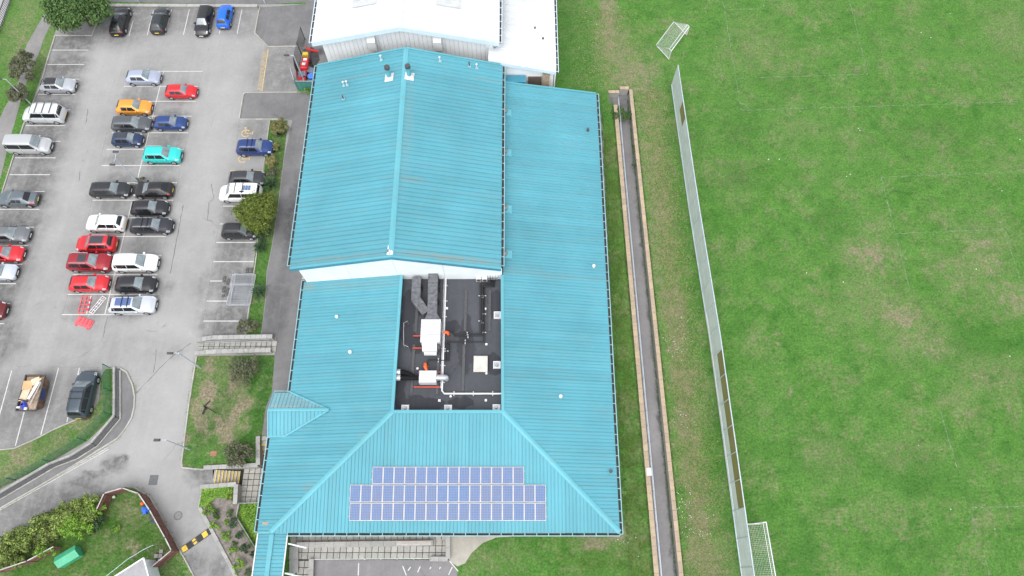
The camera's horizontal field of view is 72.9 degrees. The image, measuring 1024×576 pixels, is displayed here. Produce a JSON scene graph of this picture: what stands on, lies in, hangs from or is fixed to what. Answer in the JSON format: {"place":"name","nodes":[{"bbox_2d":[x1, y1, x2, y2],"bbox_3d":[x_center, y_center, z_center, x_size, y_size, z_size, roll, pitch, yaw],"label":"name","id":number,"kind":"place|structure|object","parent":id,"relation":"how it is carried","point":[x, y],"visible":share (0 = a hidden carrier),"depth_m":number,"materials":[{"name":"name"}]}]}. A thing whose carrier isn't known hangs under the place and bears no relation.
{"place":"outdoors","nodes":[
{"label":"outdoors","id":0,"kind":"place"},
{"bbox_2d":[0,368,133,506],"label":"road pavement","id":1,"kind":"structure","parent":0,"point":[127,397],"depth_m":69.67,"materials":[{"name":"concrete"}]},
{"bbox_2d":[0,491,184,575],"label":"garden lawn","id":2,"kind":"structure","parent":0,"point":[106,551],"depth_m":65.58,"materials":[{"name":"green plant"}]},
{"bbox_2d":[0,547,62,571],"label":"timber fence","id":3,"kind":"object","parent":2,"relation":"on","point":[29,561],"visible":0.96,"depth_m":64.35,"materials":[{"name":"brown wood"}]},
{"bbox_2d":[0,493,101,567],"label":"hedge","id":4,"kind":"object","parent":2,"relation":"on","point":[15,538],"visible":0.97,"depth_m":65.11,"materials":[{"name":"green plant"}]},
{"bbox_2d":[54,545,83,567],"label":"garden store","id":5,"kind":"structure","parent":2,"relation":"on","point":[69,556],"depth_m":64.32,"materials":[{"name":"green plastic"}]},
{"bbox_2d":[54,512,93,540],"bbox_3d":[-41.121,22.514,65.433,3.751,1.907,2.589,0,67,0],"label":"shrub","id":6,"kind":"object","parent":2,"relation":"on","point":[68,528],"visible":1,"depth_m":64.92,"materials":[{"name":"green plant"}]},
{"bbox_2d":[96,487,179,566],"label":"timber fence","id":7,"kind":"object","parent":2,"relation":"on","point":[167,536],"visible":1,"depth_m":65.60,"materials":[{"name":"brown wood"}]},
{"bbox_2d":[124,487,191,575],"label":"grass edge","id":8,"kind":"object","parent":2,"relation":"on","point":[183,565],"depth_m":65.03,"materials":[{"name":"green plant"}]},
{"bbox_2d":[115,557,159,575],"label":"house","id":9,"kind":"structure","parent":0,"point":[142,566],"depth_m":62.50,"materials":[{"name":"white metal"}]},
{"bbox_2d":[182,355,274,467],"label":"entrance lawn","id":10,"kind":"structure","parent":0,"point":[238,407],"depth_m":70.67,"materials":[{"name":"green plant"}]},
{"bbox_2d":[181,356,203,470],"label":"kerb","id":11,"kind":"structure","parent":10,"relation":"on","point":[187,420],"depth_m":70.07,"materials":[{"name":"concrete"}]},
{"bbox_2d":[223,441,253,467],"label":"shrub","id":12,"kind":"object","parent":10,"relation":"on","point":[237,456],"visible":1,"depth_m":67.82,"materials":[{"name":"green plant"}]},
{"bbox_2d":[227,354,258,387],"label":"shrub","id":13,"kind":"object","parent":10,"relation":"on","point":[234,371],"visible":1,"depth_m":70.91,"materials":[{"name":"green plant"}]},
{"bbox_2d":[198,341,276,351],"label":"paving","id":14,"kind":"structure","parent":0,"point":[234,345],"depth_m":73.25,"materials":[{"name":"grey concrete"}]},
{"bbox_2d":[241,467,262,502],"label":"paving","id":15,"kind":"structure","parent":0,"point":[251,482],"depth_m":68.71,"materials":[{"name":"grey concrete"}]},
{"bbox_2d":[290,539,445,558],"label":"paving","id":16,"kind":"structure","parent":0,"point":[437,548],"depth_m":65.42,"materials":[{"name":"grey concrete"}]},
{"bbox_2d":[296,540,432,547],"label":"retaining wall","id":17,"kind":"structure","parent":16,"relation":"on","point":[350,544],"depth_m":65.16,"materials":[{"name":"concrete"}]},
{"bbox_2d":[290,536,445,539],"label":"paving","id":18,"kind":"structure","parent":0,"point":[369,537],"depth_m":65.87,"materials":[{"name":"grey concrete"}]},
{"bbox_2d":[0,0,1023,575],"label":"ground","id":19,"kind":"structure","parent":0,"point":[772,234],"depth_m":76.55,"materials":[{"name":"green plant"}]},
{"bbox_2d":[5,82,28,102],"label":"tree","id":20,"kind":"object","parent":19,"relation":"on","point":[13,94],"visible":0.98,"depth_m":83.42,"materials":[{"name":"green plant"}]},
{"bbox_2d":[7,48,36,80],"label":"tree","id":21,"kind":"object","parent":19,"relation":"on","point":[14,65],"visible":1,"depth_m":84.83,"materials":[{"name":"green plant"}]},
{"bbox_2d":[0,14,50,177],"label":"footpath","id":22,"kind":"structure","parent":19,"relation":"on","point":[11,108],"depth_m":85.31,"materials":[{"name":"grey concrete"}]},
{"bbox_2d":[0,369,112,488],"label":"grass verge","id":23,"kind":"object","parent":19,"relation":"on","point":[15,460],"depth_m":69.34,"materials":[{"name":"green plant"}]},
{"bbox_2d":[0,363,110,487],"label":"fence","id":24,"kind":"object","parent":23,"relation":"on","point":[104,411],"visible":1,"depth_m":68.96,"materials":[{"name":"black metal"}]},
{"bbox_2d":[110,0,314,3],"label":"yard beyond","id":25,"kind":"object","parent":19,"relation":"on","point":[225,1],"visible":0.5,"depth_m":91.71,"materials":[{"name":"concrete"}]},
{"bbox_2d":[202,487,254,575],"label":"shrub bed","id":26,"kind":"object","parent":19,"relation":"on","point":[223,503],"visible":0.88,"depth_m":66.03,"materials":[{"name":"grey plant"}]},
{"bbox_2d":[198,486,232,507],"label":"ground cover","id":27,"kind":"object","parent":26,"relation":"on","point":[208,495],"visible":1,"depth_m":67.22,"materials":[{"name":"green plant"}]},
{"bbox_2d":[0,4,457,575],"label":"car park","id":28,"kind":"structure","parent":19,"relation":"on","point":[194,250],"depth_m":77.67,"materials":[{"name":"grey asphalt"}]},
{"bbox_2d":[0,262,19,281],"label":"parked car","id":29,"kind":"object","parent":28,"relation":"on","point":[9,272],"visible":1,"depth_m":75.69,"materials":[{"name":"paint"}]},
{"bbox_2d":[0,244,26,262],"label":"parked car","id":30,"kind":"object","parent":28,"relation":"on","point":[13,254],"visible":1,"depth_m":76.43,"materials":[{"name":"paint"}]},
{"bbox_2d":[0,224,32,243],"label":"parked car","id":31,"kind":"object","parent":28,"relation":"on","point":[15,233],"visible":1,"depth_m":77.31,"materials":[{"name":"paint"}]},
{"bbox_2d":[0,189,40,207],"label":"parked car","id":32,"kind":"object","parent":28,"relation":"on","point":[28,199],"visible":1,"depth_m":79.01,"materials":[{"name":"paint"}]},
{"bbox_2d":[2,134,54,155],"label":"parked van","id":33,"kind":"object","parent":28,"relation":"on","point":[16,144],"visible":1,"depth_m":81.31,"materials":[{"name":"paint"}]},
{"bbox_2d":[15,374,49,410],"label":"rubbish skip","id":34,"kind":"object","parent":28,"relation":"on","point":[43,394],"visible":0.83,"depth_m":70.53,"materials":[{"name":"paint"}]},
{"bbox_2d":[19,377,43,409],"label":"rubbish heap","id":35,"kind":"object","parent":34,"relation":"in","point":[32,406],"visible":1,"depth_m":69.95,"materials":[{"name":"beige cardboard"}]},
{"bbox_2d":[22,102,67,124],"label":"parked van","id":36,"kind":"object","parent":28,"relation":"on","point":[44,112],"visible":1,"depth_m":83.00,"materials":[{"name":"paint"}]},
{"bbox_2d":[2,35,91,191],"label":"kerb","id":37,"kind":"structure","parent":28,"relation":"on","point":[35,98],"depth_m":86.19,"materials":[{"name":"concrete"}]},
{"bbox_2d":[39,76,77,94],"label":"parked car","id":38,"kind":"object","parent":28,"relation":"on","point":[49,85],"visible":1,"depth_m":85.17,"materials":[{"name":"paint"}]},
{"bbox_2d":[0,367,120,499],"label":"retaining wall","id":39,"kind":"structure","parent":28,"relation":"on","point":[105,430],"depth_m":68.94,"materials":[{"name":"grey concrete"}]},
{"bbox_2d":[0,367,135,508],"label":"kerb","id":40,"kind":"structure","parent":28,"relation":"on","point":[83,459],"depth_m":68.91,"materials":[{"name":"concrete"}]},
{"bbox_2d":[39,0,114,33],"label":"broadleaf tree","id":41,"kind":"object","parent":28,"relation":"on","point":[65,15],"visible":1,"depth_m":85.99,"materials":[{"name":"green plant"}]},
{"bbox_2d":[66,371,100,418],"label":"parked car","id":42,"kind":"object","parent":28,"relation":"on","point":[81,397],"visible":1,"depth_m":69.75,"materials":[{"name":"paint"}]},
{"bbox_2d":[74,316,94,329],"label":"plastic barrier","id":43,"kind":"object","parent":28,"relation":"on","point":[84,322],"visible":1,"depth_m":74.18,"materials":[{"name":"red plastic"}]},
{"bbox_2d":[66,251,112,272],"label":"parked car","id":44,"kind":"object","parent":28,"relation":"on","point":[79,262],"visible":0.98,"depth_m":75.58,"materials":[{"name":"paint"}]},
{"bbox_2d":[68,273,111,292],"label":"parked car","id":45,"kind":"object","parent":28,"relation":"on","point":[90,283],"visible":1,"depth_m":74.89,"materials":[{"name":"paint"}]},
{"bbox_2d":[76,233,118,253],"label":"parked car","id":46,"kind":"object","parent":28,"relation":"on","point":[90,243],"visible":0.96,"depth_m":76.56,"materials":[{"name":"paint"}]},
{"bbox_2d":[86,213,128,232],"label":"parked car","id":47,"kind":"object","parent":28,"relation":"on","point":[100,222],"visible":1,"depth_m":77.56,"materials":[{"name":"paint"}]},
{"bbox_2d":[89,180,132,198],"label":"parked car","id":48,"kind":"object","parent":28,"relation":"on","point":[116,189],"visible":1,"depth_m":79.42,"materials":[{"name":"paint"}]},
{"bbox_2d":[109,7,131,36],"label":"parked car","id":49,"kind":"object","parent":28,"relation":"on","point":[119,22],"visible":1,"depth_m":88.85,"materials":[{"name":"paint"}]},
{"bbox_2d":[111,131,144,147],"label":"parked car","id":50,"kind":"object","parent":28,"relation":"on","point":[125,139],"visible":1,"depth_m":82.10,"materials":[{"name":"paint"}]},
{"bbox_2d":[111,115,153,132],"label":"parked car","id":51,"kind":"object","parent":28,"relation":"on","point":[138,123],"visible":0.98,"depth_m":82.90,"materials":[{"name":"paint"}]},
{"bbox_2d":[108,294,158,315],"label":"parked car","id":52,"kind":"object","parent":28,"relation":"on","point":[139,304],"visible":1,"depth_m":73.82,"materials":[{"name":"paint"}]},
{"bbox_2d":[115,98,153,116],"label":"parked car","id":53,"kind":"object","parent":28,"relation":"on","point":[125,107],"visible":0.97,"depth_m":83.88,"materials":[{"name":"paint"}]},
{"bbox_2d":[112,252,160,273],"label":"parked car","id":54,"kind":"object","parent":28,"relation":"on","point":[123,263],"visible":1,"depth_m":75.54,"materials":[{"name":"paint"}]},
{"bbox_2d":[114,274,158,293],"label":"parked car","id":55,"kind":"object","parent":28,"relation":"on","point":[141,283],"visible":1,"depth_m":74.79,"materials":[{"name":"paint"}]},
{"bbox_2d":[125,69,162,85],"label":"parked car","id":56,"kind":"object","parent":28,"relation":"on","point":[134,77],"visible":1,"depth_m":85.62,"materials":[{"name":"paint"}]},
{"bbox_2d":[130,198,170,216],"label":"parked car","id":57,"kind":"object","parent":28,"relation":"on","point":[154,207],"visible":0.98,"depth_m":78.46,"materials":[{"name":"paint"}]},
{"bbox_2d":[129,216,174,235],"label":"parked car","id":58,"kind":"object","parent":28,"relation":"on","point":[139,226],"visible":1,"depth_m":77.53,"materials":[{"name":"paint"}]},
{"bbox_2d":[133,180,174,199],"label":"parked car","id":59,"kind":"object","parent":28,"relation":"on","point":[148,189],"visible":1,"depth_m":79.38,"materials":[{"name":"paint"}]},
{"bbox_2d":[149,8,170,34],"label":"parked car","id":60,"kind":"object","parent":28,"relation":"on","point":[159,20],"visible":1,"depth_m":88.93,"materials":[{"name":"paint"}]},
{"bbox_2d":[142,145,183,164],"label":"parked car","id":61,"kind":"object","parent":28,"relation":"on","point":[152,155],"visible":1,"depth_m":81.09,"materials":[{"name":"paint"}]},
{"bbox_2d":[153,114,188,131],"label":"parked car","id":62,"kind":"object","parent":28,"relation":"on","point":[165,122],"visible":1,"depth_m":83.07,"materials":[{"name":"paint"}]},
{"bbox_2d":[165,83,198,99],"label":"parked car","id":63,"kind":"object","parent":28,"relation":"on","point":[178,91],"visible":1,"depth_m":84.88,"materials":[{"name":"paint"}]},
{"bbox_2d":[108,4,258,9],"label":"retaining wall","id":64,"kind":"structure","parent":28,"relation":"on","point":[196,6],"depth_m":90.76,"materials":[{"name":"concrete"}]},
{"bbox_2d":[181,528,210,552],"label":"speed hump","id":65,"kind":"object","parent":28,"relation":"on","point":[196,540],"visible":1,"depth_m":65.77,"materials":[{"name":"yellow rubber"}]},
{"bbox_2d":[193,5,214,36],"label":"parked car","id":66,"kind":"object","parent":28,"relation":"on","point":[204,18],"visible":1,"depth_m":88.92,"materials":[{"name":"paint"}]},
{"bbox_2d":[198,489,237,575],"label":"kerb","id":67,"kind":"structure","parent":28,"relation":"on","point":[220,546],"depth_m":65.67,"materials":[{"name":"concrete"}]},
{"bbox_2d":[216,5,234,28],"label":"parked car","id":68,"kind":"object","parent":28,"relation":"on","point":[225,16],"visible":1,"depth_m":89.14,"materials":[{"name":"paint"}]},
{"bbox_2d":[194,348,271,355],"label":"retaining wall","id":69,"kind":"structure","parent":28,"relation":"on","point":[232,351],"depth_m":72.45,"materials":[{"name":"concrete"}]},
{"bbox_2d":[196,334,274,343],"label":"retaining wall","id":70,"kind":"structure","parent":28,"relation":"on","point":[199,340],"depth_m":72.83,"materials":[{"name":"concrete"}]},
{"bbox_2d":[221,223,257,239],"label":"parked car","id":71,"kind":"object","parent":28,"relation":"on","point":[230,231],"visible":0.77,"depth_m":77.16,"materials":[{"name":"paint"}]},
{"bbox_2d":[219,182,263,202],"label":"parked car","id":72,"kind":"object","parent":28,"relation":"on","point":[232,192],"visible":0.77,"depth_m":78.71,"materials":[{"name":"paint"}]},
{"bbox_2d":[228,169,265,185],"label":"parked car","id":73,"kind":"object","parent":28,"relation":"on","point":[244,176],"visible":0.76,"depth_m":79.87,"materials":[{"name":"paint"}]},
{"bbox_2d":[236,138,274,156],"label":"parked car","id":74,"kind":"object","parent":28,"relation":"on","point":[245,147],"visible":1,"depth_m":81.48,"materials":[{"name":"paint"}]},
{"bbox_2d":[246,120,287,334],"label":"planting strip","id":75,"kind":"object","parent":28,"relation":"on","point":[256,311],"visible":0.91,"depth_m":77.61,"materials":[{"name":"green plant"}]},
{"bbox_2d":[236,319,258,333],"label":"shrub","id":76,"kind":"object","parent":75,"relation":"on","point":[249,325],"visible":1,"depth_m":73.19,"materials":[{"name":"green plant"}]},
{"bbox_2d":[229,191,279,235],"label":"bushy tree","id":77,"kind":"object","parent":75,"relation":"on","point":[252,209],"visible":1,"depth_m":76.17,"materials":[{"name":"green plant"}]},
{"bbox_2d":[269,116,289,134],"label":"shrub","id":78,"kind":"object","parent":75,"relation":"on","point":[274,128],"visible":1,"depth_m":82.64,"materials":[{"name":"green plant"}]},
{"bbox_2d":[227,469,243,485],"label":"terrace base","id":79,"kind":"object","parent":19,"relation":"on","point":[241,475],"visible":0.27,"depth_m":69.23,"materials":[{"name":"grey concrete"}]},
{"bbox_2d":[200,482,241,503],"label":"retaining wall","id":80,"kind":"structure","parent":79,"relation":"on","point":[237,491],"depth_m":67.52,"materials":[{"name":"concrete"}]},
{"bbox_2d":[213,470,240,483],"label":"steps","id":81,"kind":"structure","parent":79,"relation":"on","point":[222,476],"depth_m":68.55,"materials":[{"name":"concrete"}]},
{"bbox_2d":[203,436,263,470],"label":"retaining wall","id":82,"kind":"structure","parent":79,"relation":"on","point":[259,456],"depth_m":68.44,"materials":[{"name":"concrete"}]},
{"bbox_2d":[240,2,327,435],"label":"footpath","id":83,"kind":"structure","parent":19,"relation":"on","point":[283,285],"depth_m":78.30,"materials":[{"name":"concrete"}]},
{"bbox_2d":[256,4,319,46],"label":"footpath","id":84,"kind":"structure","parent":19,"relation":"on","point":[279,25],"depth_m":90.20,"materials":[{"name":"concrete"}]},
{"bbox_2d":[289,546,298,572],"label":"retaining wall","id":85,"kind":"structure","parent":19,"relation":"on","point":[293,559],"depth_m":64.78,"materials":[{"name":"concrete"}]},
{"bbox_2d":[314,560,457,575],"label":"car park","id":86,"kind":"structure","parent":19,"relation":"on","point":[350,567],"depth_m":64.88,"materials":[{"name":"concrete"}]},
{"bbox_2d":[309,0,558,86],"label":"sports hall","id":87,"kind":"structure","parent":19,"relation":"on","point":[517,40],"depth_m":78.91,"materials":[{"name":"metal"}]},
{"bbox_2d":[251,47,622,575],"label":"roof","id":88,"kind":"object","parent":19,"relation":"on","point":[414,163],"visible":1,"depth_m":69.81,"materials":[{"name":"metal"}]},
{"bbox_2d":[411,277,426,316],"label":"ventilation duct","id":89,"kind":"object","parent":88,"relation":"on","point":[419,304],"visible":0.99,"depth_m":69.97,"materials":[{"name":"grey metal"}]},
{"bbox_2d":[412,319,441,355],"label":"air handling unit","id":90,"kind":"object","parent":88,"relation":"on","point":[430,335],"visible":1,"depth_m":68.05,"materials":[{"name":"white metal"}]},
{"bbox_2d":[414,370,448,387],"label":"air handling unit","id":91,"kind":"object","parent":88,"relation":"on","point":[429,377],"visible":1,"depth_m":66.92,"materials":[{"name":"white metal"}]},
{"bbox_2d":[425,273,439,318],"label":"ventilation duct","id":92,"kind":"object","parent":88,"relation":"on","point":[433,291],"visible":0.99,"depth_m":69.84,"materials":[{"name":"grey metal"}]},
{"bbox_2d":[348,467,546,520],"bbox_3d":[-5.907,18.951,63.922,18.271,0.923,4.695,0,67,0],"label":"solar array","id":93,"kind":"object","parent":88,"relation":"on","point":[450,493],"visible":1,"depth_m":63.86,"materials":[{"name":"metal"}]},
{"bbox_2d":[444,280,494,359],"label":"insulated pipe","id":94,"kind":"object","parent":88,"relation":"on","point":[484,332],"visible":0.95,"depth_m":69.63,"materials":[{"name":"black plastic"}]},
{"bbox_2d":[440,278,500,395],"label":"condensate pipe","id":95,"kind":"object","parent":88,"relation":"on","point":[443,365],"visible":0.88,"depth_m":68.15,"materials":[{"name":"white paint"}]},
{"bbox_2d":[473,356,487,371],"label":"roof hatch","id":96,"kind":"object","parent":88,"relation":"on","point":[480,364],"visible":1,"depth_m":68.13,"materials":[{"name":"metal"}]},
{"bbox_2d":[430,536,449,560],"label":"retaining wall","id":97,"kind":"structure","parent":19,"relation":"on","point":[444,558],"depth_m":64.81,"materials":[{"name":"concrete"}]},
{"bbox_2d":[449,536,511,565],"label":"gravel corner","id":98,"kind":"object","parent":19,"relation":"on","point":[462,548],"visible":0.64,"depth_m":65.66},
{"bbox_2d":[599,96,685,575],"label":"edge grass","id":99,"kind":"structure","parent":19,"relation":"on","point":[616,361],"depth_m":72.70,"materials":[{"name":"green plant"}]},
{"bbox_2d":[656,22,688,58],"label":"football goal","id":100,"kind":"object","parent":19,"relation":"on","point":[672,37],"visible":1,"depth_m":88.21,"materials":[{"name":"white paint"}]},
{"bbox_2d":[671,65,754,575],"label":"ball stop fence","id":101,"kind":"object","parent":19,"relation":"on","point":[732,466],"visible":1,"depth_m":71.48,"materials":[{"name":"grey metal"}]},
{"bbox_2d":[744,522,775,575],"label":"football goal","id":102,"kind":"object","parent":19,"relation":"on","point":[761,523],"visible":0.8,"depth_m":63.97,"materials":[{"name":"white paint"}]},
{"bbox_2d":[609,95,676,575],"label":"sunken path","id":103,"kind":"structure","parent":0,"point":[666,545],"depth_m":73.41,"materials":[{"name":"concrete"}]},
{"bbox_2d":[614,105,658,575],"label":"retaining wall","id":104,"kind":"structure","parent":103,"relation":"on","point":[648,471],"depth_m":72.51,"materials":[{"name":"concrete"}]},
{"bbox_2d":[617,97,661,575],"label":"handrail","id":105,"kind":"object","parent":103,"relation":"on","point":[634,282],"visible":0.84,"depth_m":73.12,"materials":[{"name":"grey metal"}]},
{"bbox_2d":[627,100,676,575],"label":"path weeds","id":106,"kind":"object","parent":103,"relation":"on","point":[644,264],"visible":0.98,"depth_m":72.95,"materials":[{"name":"green plant"}]},
{"bbox_2d":[628,89,683,575],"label":"retaining wall","id":107,"kind":"structure","parent":103,"relation":"on","point":[675,529],"depth_m":73.00,"materials":[{"name":"concrete"}]},
{"bbox_2d":[569,9,736,575],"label":"rough grass","id":108,"kind":"structure","parent":0,"point":[677,393],"depth_m":74.71,"materials":[{"name":"green plant"}]},
{"label":"sunken bed","id":109,"kind":"structure","parent":0,"visible":0},
{"bbox_2d":[238,502,257,544],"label":"ground cover","id":110,"kind":"object","parent":109,"relation":"on","point":[247,512],"visible":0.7,"depth_m":67.11,"materials":[{"name":"green plant"}]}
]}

